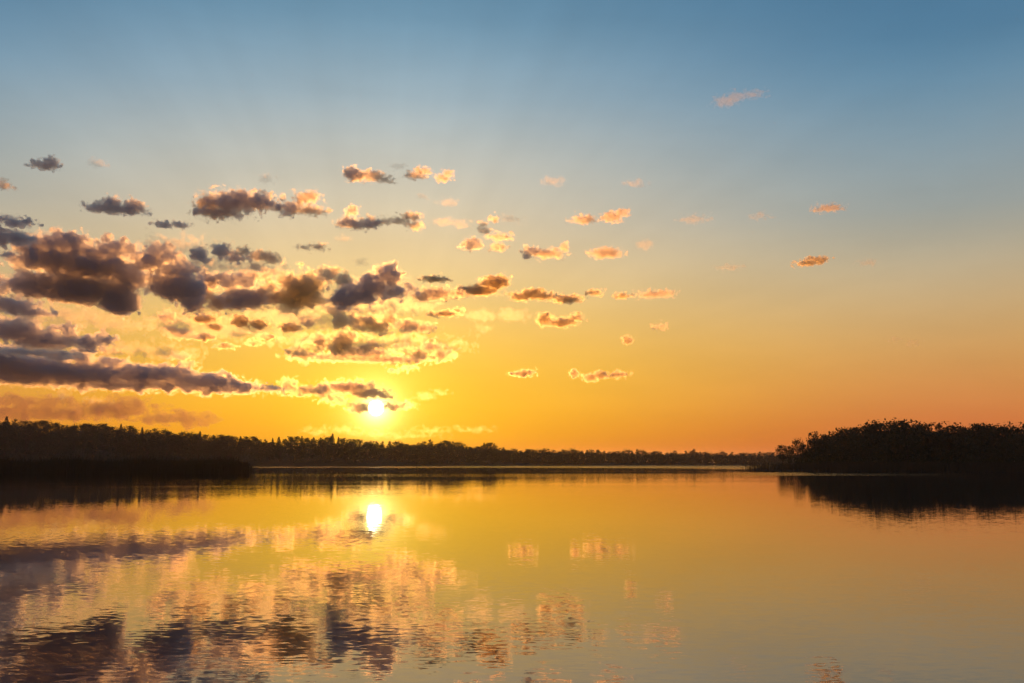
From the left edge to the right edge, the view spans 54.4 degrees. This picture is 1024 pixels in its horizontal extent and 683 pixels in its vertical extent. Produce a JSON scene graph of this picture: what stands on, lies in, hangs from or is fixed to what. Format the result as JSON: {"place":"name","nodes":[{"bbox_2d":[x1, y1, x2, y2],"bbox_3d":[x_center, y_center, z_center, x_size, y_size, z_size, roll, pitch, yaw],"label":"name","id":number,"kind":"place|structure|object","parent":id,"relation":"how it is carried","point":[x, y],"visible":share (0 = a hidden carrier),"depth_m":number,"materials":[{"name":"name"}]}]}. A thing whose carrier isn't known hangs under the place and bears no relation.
{"place":"outdoors","nodes":[
{"label":"outdoors","id":0,"kind":"place"},
{"bbox_2d":[368,400,383,415],"bbox_3d":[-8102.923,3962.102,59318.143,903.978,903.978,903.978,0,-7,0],"label":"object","id":1,"kind":"object","parent":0,"point":[375,407],"visible":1,"depth_m":58995.13,"materials":[{"name":"white"}]},
{"bbox_2d":[0,433,777,465],"bbox_3d":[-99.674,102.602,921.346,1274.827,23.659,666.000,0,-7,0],"label":"hill","id":2,"kind":"structure","parent":0,"point":[282,462],"depth_m":635.26,"materials":[{"name":"soil"}]},
{"bbox_2d":[0,421,9,426],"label":"broadleaf tree","id":3,"kind":"object","parent":2,"relation":"on","point":[4,423],"visible":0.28,"depth_m":653.72,"materials":[{"name":"green plant"}]},
{"bbox_2d":[0,426,16,454],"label":"birch tree","id":4,"kind":"object","parent":2,"relation":"on","point":[8,430],"visible":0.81,"depth_m":615.69,"materials":[{"name":"green plant"}]},
{"bbox_2d":[1,425,31,452],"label":"broadleaf tree","id":5,"kind":"object","parent":2,"relation":"on","point":[15,428],"visible":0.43,"depth_m":619.89,"materials":[{"name":"green plant"}]},
{"bbox_2d":[16,419,27,426],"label":"broadleaf tree","id":6,"kind":"object","parent":2,"relation":"on","point":[20,422],"visible":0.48,"depth_m":668.89,"materials":[{"name":"green plant"}]},
{"bbox_2d":[15,426,37,458],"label":"birch tree","id":7,"kind":"object","parent":2,"relation":"on","point":[27,436],"visible":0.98,"depth_m":611.13,"materials":[{"name":"green plant"}]},
{"bbox_2d":[29,421,37,427],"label":"birch tree","id":8,"kind":"object","parent":2,"relation":"on","point":[33,425],"visible":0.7,"depth_m":659.99,"materials":[{"name":"green plant"}]},
{"bbox_2d":[34,420,45,431],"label":"broadleaf tree","id":9,"kind":"object","parent":2,"relation":"on","point":[38,423],"visible":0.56,"depth_m":667.87,"materials":[{"name":"green plant"}]},
{"bbox_2d":[39,419,52,431],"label":"broadleaf tree","id":10,"kind":"object","parent":2,"relation":"on","point":[46,422],"visible":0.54,"depth_m":667.58,"materials":[{"name":"green plant"}]},
{"bbox_2d":[46,422,60,435],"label":"broadleaf tree","id":11,"kind":"object","parent":2,"relation":"on","point":[50,426],"visible":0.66,"depth_m":657.52,"materials":[{"name":"green plant"}]},
{"bbox_2d":[50,424,64,437],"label":"broadleaf tree","id":12,"kind":"object","parent":2,"relation":"on","point":[57,426],"visible":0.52,"depth_m":656.12,"materials":[{"name":"green plant"}]},
{"bbox_2d":[61,427,80,450],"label":"broadleaf tree","id":13,"kind":"object","parent":2,"relation":"on","point":[71,430],"visible":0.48,"depth_m":633.46,"materials":[{"name":"green plant"}]},
{"bbox_2d":[68,423,86,435],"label":"broadleaf tree","id":14,"kind":"object","parent":2,"relation":"on","point":[74,426],"visible":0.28,"depth_m":656.31,"materials":[{"name":"green plant"}]},
{"bbox_2d":[81,423,94,434],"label":"broadleaf tree","id":15,"kind":"object","parent":2,"relation":"on","point":[84,425],"visible":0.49,"depth_m":665.12,"materials":[{"name":"green plant"}]},
{"bbox_2d":[95,423,110,432],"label":"broadleaf tree","id":16,"kind":"object","parent":2,"relation":"on","point":[103,424],"visible":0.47,"depth_m":667.64,"materials":[{"name":"green plant"}]},
{"bbox_2d":[98,428,133,456],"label":"broadleaf tree","id":17,"kind":"object","parent":2,"relation":"on","point":[111,438],"visible":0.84,"depth_m":618.25,"materials":[{"name":"green plant"}]},
{"bbox_2d":[123,425,135,431],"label":"broadleaf tree","id":18,"kind":"object","parent":2,"relation":"on","point":[131,427],"visible":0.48,"depth_m":673.36,"materials":[{"name":"green plant"}]},
{"bbox_2d":[118,433,149,457],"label":"broadleaf tree","id":19,"kind":"object","parent":2,"relation":"on","point":[130,442],"visible":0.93,"depth_m":613.46,"materials":[{"name":"green plant"}]},
{"bbox_2d":[128,427,144,435],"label":"broadleaf tree","id":20,"kind":"object","parent":2,"relation":"on","point":[135,431],"visible":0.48,"depth_m":660.11,"materials":[{"name":"green plant"}]},
{"bbox_2d":[133,435,157,458],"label":"broadleaf tree","id":21,"kind":"object","parent":2,"relation":"on","point":[144,437],"visible":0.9,"depth_m":615.61,"materials":[{"name":"green plant"}]},
{"bbox_2d":[150,428,159,435],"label":"broadleaf tree","id":22,"kind":"object","parent":2,"relation":"on","point":[154,430],"visible":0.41,"depth_m":669.76,"materials":[{"name":"green plant"}]},
{"bbox_2d":[147,434,165,458],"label":"broadleaf tree","id":23,"kind":"object","parent":2,"relation":"on","point":[157,450],"visible":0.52,"depth_m":621.73,"materials":[{"name":"green plant"}]},
{"bbox_2d":[156,429,172,437],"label":"broadleaf tree","id":24,"kind":"object","parent":2,"relation":"on","point":[164,431],"visible":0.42,"depth_m":660.04,"materials":[{"name":"green plant"}]},
{"bbox_2d":[149,433,185,459],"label":"broadleaf tree","id":25,"kind":"object","parent":2,"relation":"on","point":[169,438],"visible":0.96,"depth_m":614.32,"materials":[{"name":"green plant"}]},
{"bbox_2d":[166,435,193,459],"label":"broadleaf tree","id":26,"kind":"object","parent":2,"relation":"on","point":[182,445],"visible":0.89,"depth_m":618.82,"materials":[{"name":"green plant"}]},
{"bbox_2d":[179,431,190,437],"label":"broadleaf tree","id":27,"kind":"object","parent":2,"relation":"on","point":[183,434],"visible":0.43,"depth_m":668.04,"materials":[{"name":"green plant"}]},
{"bbox_2d":[192,435,203,457],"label":"birch tree","id":28,"kind":"object","parent":2,"relation":"on","point":[199,439],"visible":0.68,"depth_m":629.73,"materials":[{"name":"green plant"}]},
{"bbox_2d":[200,434,212,443],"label":"broadleaf tree","id":29,"kind":"object","parent":2,"relation":"on","point":[205,436],"visible":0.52,"depth_m":666.77,"materials":[{"name":"green plant"}]},
{"bbox_2d":[206,439,225,458],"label":"broadleaf tree","id":30,"kind":"object","parent":2,"relation":"on","point":[212,447],"visible":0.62,"depth_m":625.33,"materials":[{"name":"green plant"}]},
{"bbox_2d":[216,438,242,457],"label":"broadleaf tree","id":31,"kind":"object","parent":2,"relation":"on","point":[230,444],"visible":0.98,"depth_m":620.30,"materials":[{"name":"green plant"}]},
{"bbox_2d":[239,438,246,456],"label":"birch tree","id":32,"kind":"object","parent":2,"relation":"on","point":[242,440],"visible":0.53,"depth_m":634.68,"materials":[{"name":"green plant"}]},
{"bbox_2d":[245,440,255,458],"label":"birch tree","id":33,"kind":"object","parent":2,"relation":"on","point":[250,442],"visible":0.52,"depth_m":634.07,"materials":[{"name":"green plant"}]},
{"bbox_2d":[245,436,258,444],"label":"broadleaf tree","id":34,"kind":"object","parent":2,"relation":"on","point":[254,438],"visible":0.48,"depth_m":665.59,"materials":[{"name":"green plant"}]},
{"bbox_2d":[252,441,272,458],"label":"broadleaf tree","id":35,"kind":"object","parent":2,"relation":"on","point":[264,445],"visible":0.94,"depth_m":623.22,"materials":[{"name":"green plant"}]},
{"bbox_2d":[266,442,276,459],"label":"birch tree","id":36,"kind":"object","parent":2,"relation":"on","point":[271,444],"visible":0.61,"depth_m":631.32,"materials":[{"name":"green plant"}]},
{"bbox_2d":[275,445,284,458],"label":"birch tree","id":37,"kind":"object","parent":2,"relation":"on","point":[279,448],"visible":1,"depth_m":623.36,"materials":[{"name":"green plant"}]},
{"bbox_2d":[285,439,294,455],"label":"birch tree","id":38,"kind":"object","parent":2,"relation":"on","point":[291,440],"visible":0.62,"depth_m":643.45,"materials":[{"name":"green plant"}]},
{"bbox_2d":[293,436,301,443],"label":"birch tree","id":39,"kind":"object","parent":2,"relation":"on","point":[296,439],"visible":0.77,"depth_m":667.66,"materials":[{"name":"green plant"}]},
{"bbox_2d":[295,443,308,458],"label":"broadleaf tree","id":40,"kind":"object","parent":2,"relation":"on","point":[302,446],"visible":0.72,"depth_m":630.41,"materials":[{"name":"green plant"}]},
{"bbox_2d":[300,437,311,444],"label":"broadleaf tree","id":41,"kind":"object","parent":2,"relation":"on","point":[305,439],"visible":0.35,"depth_m":670.88,"materials":[{"name":"green plant"}]},
{"bbox_2d":[304,439,320,458],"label":"broadleaf tree","id":42,"kind":"object","parent":2,"relation":"on","point":[312,446],"visible":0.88,"depth_m":636.36,"materials":[{"name":"green plant"}]},
{"bbox_2d":[319,440,326,457],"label":"birch tree","id":43,"kind":"object","parent":2,"relation":"on","point":[323,442],"visible":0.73,"depth_m":644.85,"materials":[{"name":"green plant"}]},
{"bbox_2d":[319,436,331,443],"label":"broadleaf tree","id":44,"kind":"object","parent":2,"relation":"on","point":[327,438],"visible":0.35,"depth_m":684.59,"materials":[{"name":"green plant"}]},
{"bbox_2d":[327,443,342,461],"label":"broadleaf tree","id":45,"kind":"object","parent":2,"relation":"on","point":[333,453],"visible":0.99,"depth_m":635.54,"materials":[{"name":"green plant"}]},
{"bbox_2d":[339,440,356,461],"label":"broadleaf tree","id":46,"kind":"object","parent":2,"relation":"on","point":[345,451],"visible":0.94,"depth_m":641.17,"materials":[{"name":"green plant"}]},
{"bbox_2d":[352,445,358,461],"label":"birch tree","id":47,"kind":"object","parent":2,"relation":"on","point":[356,451],"visible":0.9,"depth_m":644.64,"materials":[{"name":"green plant"}]},
{"bbox_2d":[361,443,374,460],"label":"birch tree","id":48,"kind":"object","parent":2,"relation":"on","point":[368,445],"visible":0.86,"depth_m":649.18,"materials":[{"name":"green plant"}]},
{"bbox_2d":[370,443,384,460],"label":"broadleaf tree","id":49,"kind":"object","parent":2,"relation":"on","point":[380,447],"visible":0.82,"depth_m":659.78,"materials":[{"name":"green plant"}]},
{"bbox_2d":[382,446,393,459],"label":"broadleaf tree","id":50,"kind":"object","parent":2,"relation":"on","point":[390,452],"visible":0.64,"depth_m":668.37,"materials":[{"name":"green plant"}]},
{"bbox_2d":[389,444,406,460],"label":"broadleaf tree","id":51,"kind":"object","parent":2,"relation":"on","point":[401,447],"visible":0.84,"depth_m":662.62,"materials":[{"name":"green plant"}]},
{"bbox_2d":[392,440,403,446],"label":"broadleaf tree","id":52,"kind":"object","parent":2,"relation":"on","point":[396,443],"visible":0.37,"depth_m":702.94,"materials":[{"name":"green plant"}]},
{"bbox_2d":[0,425,800,464],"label":"shrubbery","id":53,"kind":"object","parent":2,"relation":"on","point":[557,459],"visible":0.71,"depth_m":661.48,"materials":[{"name":"black plant"}]},
{"bbox_2d":[403,447,414,458],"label":"broadleaf tree","id":54,"kind":"object","parent":2,"relation":"on","point":[411,448],"visible":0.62,"depth_m":666.81,"materials":[{"name":"green plant"}]},
{"bbox_2d":[422,445,432,459],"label":"broadleaf tree","id":55,"kind":"object","parent":2,"relation":"on","point":[428,446],"visible":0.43,"depth_m":679.62,"materials":[{"name":"green plant"}]},
{"bbox_2d":[431,444,444,459],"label":"broadleaf tree","id":56,"kind":"object","parent":2,"relation":"on","point":[439,446],"visible":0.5,"depth_m":675.31,"materials":[{"name":"green plant"}]},
{"bbox_2d":[438,440,451,447],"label":"broadleaf tree","id":57,"kind":"object","parent":2,"relation":"on","point":[446,442],"visible":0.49,"depth_m":721.07,"materials":[{"name":"green plant"}]},
{"bbox_2d":[451,441,461,450],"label":"broadleaf tree","id":58,"kind":"object","parent":2,"relation":"on","point":[457,444],"visible":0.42,"depth_m":728.12,"materials":[{"name":"green plant"}]},
{"bbox_2d":[453,448,465,459],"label":"broadleaf tree","id":59,"kind":"object","parent":2,"relation":"on","point":[457,451],"visible":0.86,"depth_m":677.71,"materials":[{"name":"green plant"}]},
{"bbox_2d":[484,442,498,451],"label":"broadleaf tree","id":60,"kind":"object","parent":2,"relation":"on","point":[489,444],"visible":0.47,"depth_m":735.59,"materials":[{"name":"green plant"}]},
{"bbox_2d":[486,447,500,462],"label":"broadleaf tree","id":61,"kind":"object","parent":2,"relation":"on","point":[493,450],"visible":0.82,"depth_m":691.08,"materials":[{"name":"green plant"}]},
{"bbox_2d":[499,450,510,463],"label":"broadleaf tree","id":62,"kind":"object","parent":2,"relation":"on","point":[504,454],"visible":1,"depth_m":684.99,"materials":[{"name":"green plant"}]},
{"bbox_2d":[587,453,594,463],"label":"broadleaf tree","id":63,"kind":"object","parent":2,"relation":"on","point":[591,458],"visible":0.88,"depth_m":710.02,"materials":[{"name":"green plant"}]},
{"bbox_2d":[604,453,614,463],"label":"broadleaf tree","id":64,"kind":"object","parent":2,"relation":"on","point":[609,457],"visible":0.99,"depth_m":708.68,"materials":[{"name":"green plant"}]},
{"bbox_2d":[613,454,621,462],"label":"broadleaf tree","id":65,"kind":"object","parent":2,"relation":"on","point":[617,459],"visible":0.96,"depth_m":716.35,"materials":[{"name":"green plant"}]},
{"bbox_2d":[655,454,665,463],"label":"broadleaf tree","id":66,"kind":"object","parent":2,"relation":"on","point":[661,456],"visible":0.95,"depth_m":720.27,"materials":[{"name":"green plant"}]},
{"bbox_2d":[767,456,776,464],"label":"broadleaf tree","id":67,"kind":"object","parent":2,"relation":"on","point":[772,458],"visible":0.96,"depth_m":737.54,"materials":[{"name":"green plant"}]},
{"bbox_2d":[0,462,1023,682],"bbox_3d":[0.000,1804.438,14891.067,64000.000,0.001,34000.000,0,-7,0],"label":"lake","id":68,"kind":"structure","parent":0,"point":[540,574],"depth_m":21.02,"materials":[{"name":"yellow liquid"}]},
{"bbox_2d":[0,453,253,473],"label":"reed bed","id":69,"kind":"object","parent":68,"relation":"in","point":[75,465],"visible":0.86,"depth_m":208.29,"materials":[{"name":"black plant"}]},
{"bbox_2d":[742,460,1023,472],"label":"shore reeds","id":70,"kind":"object","parent":68,"relation":"in","point":[1006,467],"visible":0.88,"depth_m":246.77,"materials":[{"name":"black plant"}]},
{"bbox_2d":[0,0,1023,460],"label":"sky","id":71,"kind":"structure","parent":0,"point":[710,226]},
{"bbox_2d":[752,463,1023,472],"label":"shore","id":72,"kind":"structure","parent":0,"point":[879,471],"depth_m":250.15,"materials":[{"name":"soil"}]},
{"bbox_2d":[775,445,790,462],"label":"broadleaf tree","id":73,"kind":"object","parent":72,"relation":"on","point":[782,456],"visible":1,"depth_m":377.76,"materials":[{"name":"green plant"}]},
{"bbox_2d":[785,446,793,462],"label":"broadleaf tree","id":74,"kind":"object","parent":72,"relation":"on","point":[789,458],"visible":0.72,"depth_m":387.46,"materials":[{"name":"green plant"}]},
{"bbox_2d":[788,438,806,462],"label":"broadleaf tree","id":75,"kind":"object","parent":72,"relation":"on","point":[797,449],"visible":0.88,"depth_m":371.19,"materials":[{"name":"green plant"}]},
{"bbox_2d":[806,431,819,448],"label":"broadleaf tree","id":76,"kind":"object","parent":72,"relation":"on","point":[810,434],"visible":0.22,"depth_m":370.99,"materials":[{"name":"green plant"}]},
{"bbox_2d":[806,437,835,460],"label":"broadleaf tree","id":77,"kind":"object","parent":72,"relation":"on","point":[820,442],"visible":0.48,"depth_m":279.49,"materials":[{"name":"green plant"}]},
{"bbox_2d":[817,434,827,441],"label":"broadleaf tree","id":78,"kind":"object","parent":72,"relation":"on","point":[823,435],"visible":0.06,"depth_m":303.28,"materials":[{"name":"green plant"}]},
{"bbox_2d":[824,431,840,443],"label":"broadleaf tree","id":79,"kind":"object","parent":72,"relation":"on","point":[831,434],"visible":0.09,"depth_m":296.83,"materials":[{"name":"green plant"}]},
{"bbox_2d":[827,435,851,456],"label":"broadleaf tree","id":80,"kind":"object","parent":72,"relation":"on","point":[843,438],"visible":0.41,"depth_m":279.36,"materials":[{"name":"green plant"}]},
{"bbox_2d":[836,427,868,437],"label":"broadleaf tree","id":81,"kind":"object","parent":72,"relation":"on","point":[850,430],"visible":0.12,"depth_m":292.64,"materials":[{"name":"green plant"}]},
{"bbox_2d":[849,424,877,446],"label":"broadleaf tree","id":82,"kind":"object","parent":72,"relation":"on","point":[872,429],"visible":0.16,"depth_m":290.70,"materials":[{"name":"green plant"}]},
{"bbox_2d":[846,427,881,462],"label":"broadleaf tree","id":83,"kind":"object","parent":72,"relation":"on","point":[856,436],"visible":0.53,"depth_m":271.32,"materials":[{"name":"green plant"}]},
{"bbox_2d":[864,418,898,448],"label":"broadleaf tree","id":84,"kind":"object","parent":72,"relation":"on","point":[882,425],"visible":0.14,"depth_m":291.52,"materials":[{"name":"green plant"}]},
{"bbox_2d":[881,425,905,460],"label":"birch tree","id":85,"kind":"object","parent":72,"relation":"on","point":[889,429],"visible":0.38,"depth_m":267.67,"materials":[{"name":"green plant"}]},
{"bbox_2d":[879,420,908,455],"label":"broadleaf tree","id":86,"kind":"object","parent":72,"relation":"on","point":[893,423],"visible":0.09,"depth_m":290.31,"materials":[{"name":"green plant"}]},
{"bbox_2d":[881,423,930,462],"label":"broadleaf tree","id":87,"kind":"object","parent":72,"relation":"on","point":[908,433],"visible":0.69,"depth_m":260.61,"materials":[{"name":"green plant"}]},
{"bbox_2d":[897,418,915,434],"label":"broadleaf tree","id":88,"kind":"object","parent":72,"relation":"on","point":[904,423],"visible":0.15,"depth_m":287.50,"materials":[{"name":"green plant"}]},
{"bbox_2d":[794,435,1023,468],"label":"undergrowth","id":89,"kind":"object","parent":72,"relation":"on","point":[1000,456],"visible":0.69,"depth_m":253.48,"materials":[{"name":"black plant"}]},
{"bbox_2d":[904,420,926,430],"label":"broadleaf tree","id":90,"kind":"object","parent":72,"relation":"on","point":[913,424],"visible":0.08,"depth_m":287.84,"materials":[{"name":"green plant"}]},
{"bbox_2d":[917,422,934,431],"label":"birch tree","id":91,"kind":"object","parent":72,"relation":"on","point":[928,426],"visible":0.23,"depth_m":288.72,"materials":[{"name":"green plant"}]},
{"bbox_2d":[934,422,944,432],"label":"birch tree","id":92,"kind":"object","parent":72,"relation":"on","point":[938,425],"visible":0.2,"depth_m":280.73,"materials":[{"name":"green plant"}]},
{"bbox_2d":[922,430,961,460],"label":"broadleaf tree","id":93,"kind":"object","parent":72,"relation":"on","point":[940,432],"visible":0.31,"depth_m":257.39,"materials":[{"name":"green plant"}]},
{"bbox_2d":[933,421,965,438],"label":"broadleaf tree","id":94,"kind":"object","parent":72,"relation":"on","point":[947,428],"visible":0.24,"depth_m":279.17,"materials":[{"name":"green plant"}]},
{"bbox_2d":[953,428,967,443],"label":"birch tree","id":95,"kind":"object","parent":72,"relation":"on","point":[958,435],"visible":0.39,"depth_m":263.53,"materials":[{"name":"green plant"}]},
{"bbox_2d":[964,423,1001,440],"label":"broadleaf tree","id":96,"kind":"object","parent":72,"relation":"on","point":[975,427],"visible":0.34,"depth_m":266.32,"materials":[{"name":"green plant"}]},
{"bbox_2d":[991,425,1011,439],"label":"broadleaf tree","id":97,"kind":"object","parent":72,"relation":"on","point":[999,431],"visible":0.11,"depth_m":274.05,"materials":[{"name":"green plant"}]},
{"bbox_2d":[991,421,1017,440],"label":"broadleaf tree","id":98,"kind":"object","parent":72,"relation":"on","point":[1004,427],"visible":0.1,"depth_m":276.09,"materials":[{"name":"green plant"}]},
{"bbox_2d":[1001,422,1022,437],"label":"broadleaf tree","id":99,"kind":"object","parent":72,"relation":"on","point":[1011,429],"visible":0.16,"depth_m":274.11,"materials":[{"name":"green plant"}]},
{"bbox_2d":[1008,429,1023,462],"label":"broadleaf tree","id":100,"kind":"object","parent":72,"relation":"on","point":[1012,441],"visible":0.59,"depth_m":240.93,"materials":[{"name":"green plant"}]}
]}

